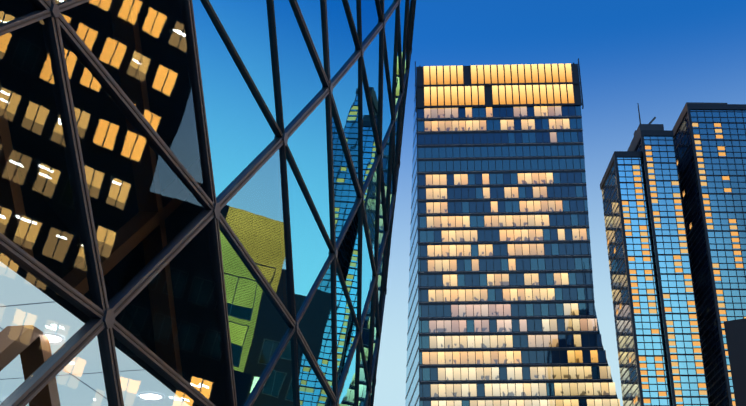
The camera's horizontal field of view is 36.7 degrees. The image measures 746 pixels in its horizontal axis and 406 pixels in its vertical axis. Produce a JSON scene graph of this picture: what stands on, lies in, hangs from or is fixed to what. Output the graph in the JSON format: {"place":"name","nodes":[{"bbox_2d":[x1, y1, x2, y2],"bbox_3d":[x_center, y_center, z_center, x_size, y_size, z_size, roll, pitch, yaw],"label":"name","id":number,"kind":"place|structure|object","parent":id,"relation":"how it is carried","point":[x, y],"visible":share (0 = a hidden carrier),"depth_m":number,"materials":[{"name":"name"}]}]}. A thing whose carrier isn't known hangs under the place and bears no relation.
{"place":"outdoors","nodes":[
{"label":"outdoors","id":0,"kind":"place"},
{"bbox_2d":[0,0,201,405],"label":"gherkin diagrid legs","id":1,"kind":"object","parent":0,"point":[7,231],"depth_m":9.24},
{"bbox_2d":[0,0,225,405],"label":"gherkin floor slabs","id":2,"kind":"structure","parent":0,"point":[63,208],"depth_m":13.77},
{"bbox_2d":[0,0,415,405],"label":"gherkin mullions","id":3,"kind":"structure","parent":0,"point":[100,304],"depth_m":9.41,"materials":[{"name":"black metal"}]},
{"bbox_2d":[0,0,411,405],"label":"glass facade","id":4,"kind":"structure","parent":3,"relation":"attached to","point":[243,135],"depth_m":11.63,"materials":[{"name":"glass"}]},
{"bbox_2d":[50,0,411,405],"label":"lattice joints","id":5,"kind":"object","parent":3,"relation":"attached to","point":[108,318],"visible":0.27,"depth_m":9.66,"materials":[{"name":"black metal"}]},
{"bbox_2d":[416,106,619,405],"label":"building facade","id":6,"kind":"structure","parent":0,"point":[532,359],"depth_m":279.79,"materials":[{"name":"blue glass"}]},
{"bbox_2d":[415,58,583,109],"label":"building top","id":7,"kind":"object","parent":6,"relation":"on","point":[514,85],"visible":1,"depth_m":302.16,"materials":[{"name":"yellow glass"}]},
{"bbox_2d":[373,0,745,405],"label":"sky","id":8,"kind":"structure","parent":0,"point":[660,56],"materials":[{"name":"blue"}]},
{"bbox_2d":[600,151,672,405],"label":"skyscraper","id":9,"kind":"structure","parent":0,"point":[643,362],"depth_m":211.73,"materials":[{"name":"blue glass"}]},
{"bbox_2d":[631,130,708,405],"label":"skyscraper","id":10,"kind":"structure","parent":0,"point":[687,377],"depth_m":209.23,"materials":[{"name":"blue glass"}]},
{"bbox_2d":[627,102,726,150],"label":"rooftop edge","id":11,"kind":"object","parent":10,"relation":"on","point":[649,126],"visible":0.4,"depth_m":227.43,"materials":[{"name":"black metal"}]},
{"bbox_2d":[673,104,745,405],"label":"skyscraper","id":12,"kind":"structure","parent":0,"point":[710,145],"depth_m":213.49,"materials":[{"name":"blue glass"}]},
{"bbox_2d":[724,318,745,405],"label":"neighbour block","id":13,"kind":"structure","parent":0,"point":[735,332],"depth_m":97.06,"materials":[{"name":"grey"}]},
{"label":"ground","id":14,"kind":"structure","parent":0,"visible":0},
{"bbox_2d":[17,168,146,346],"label":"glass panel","id":15,"kind":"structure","parent":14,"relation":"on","point":[54,227],"depth_m":16.37,"materials":[{"name":"black glass"}]},
{"bbox_2d":[43,332,64,344],"bbox_3d":[-2.283,0.956,7.924,0.224,0.016,0.224,-9,-27,17],"label":"lobby downlight","id":16,"kind":"object","parent":15,"relation":"attached to","point":[58,340],"depth_m":7.92,"materials":[{"name":"white"}]},
{"bbox_2d":[137,392,164,401],"bbox_3d":[-1.817,1.586,9.208,0.224,0.016,0.224,-9,-27,17],"label":"lobby downlight","id":17,"kind":"object","parent":15,"relation":"attached to","point":[154,394],"depth_m":9.21,"materials":[{"name":"white"}]},
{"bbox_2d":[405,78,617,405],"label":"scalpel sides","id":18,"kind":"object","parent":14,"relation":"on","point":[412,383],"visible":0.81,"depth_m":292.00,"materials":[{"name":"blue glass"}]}
]}

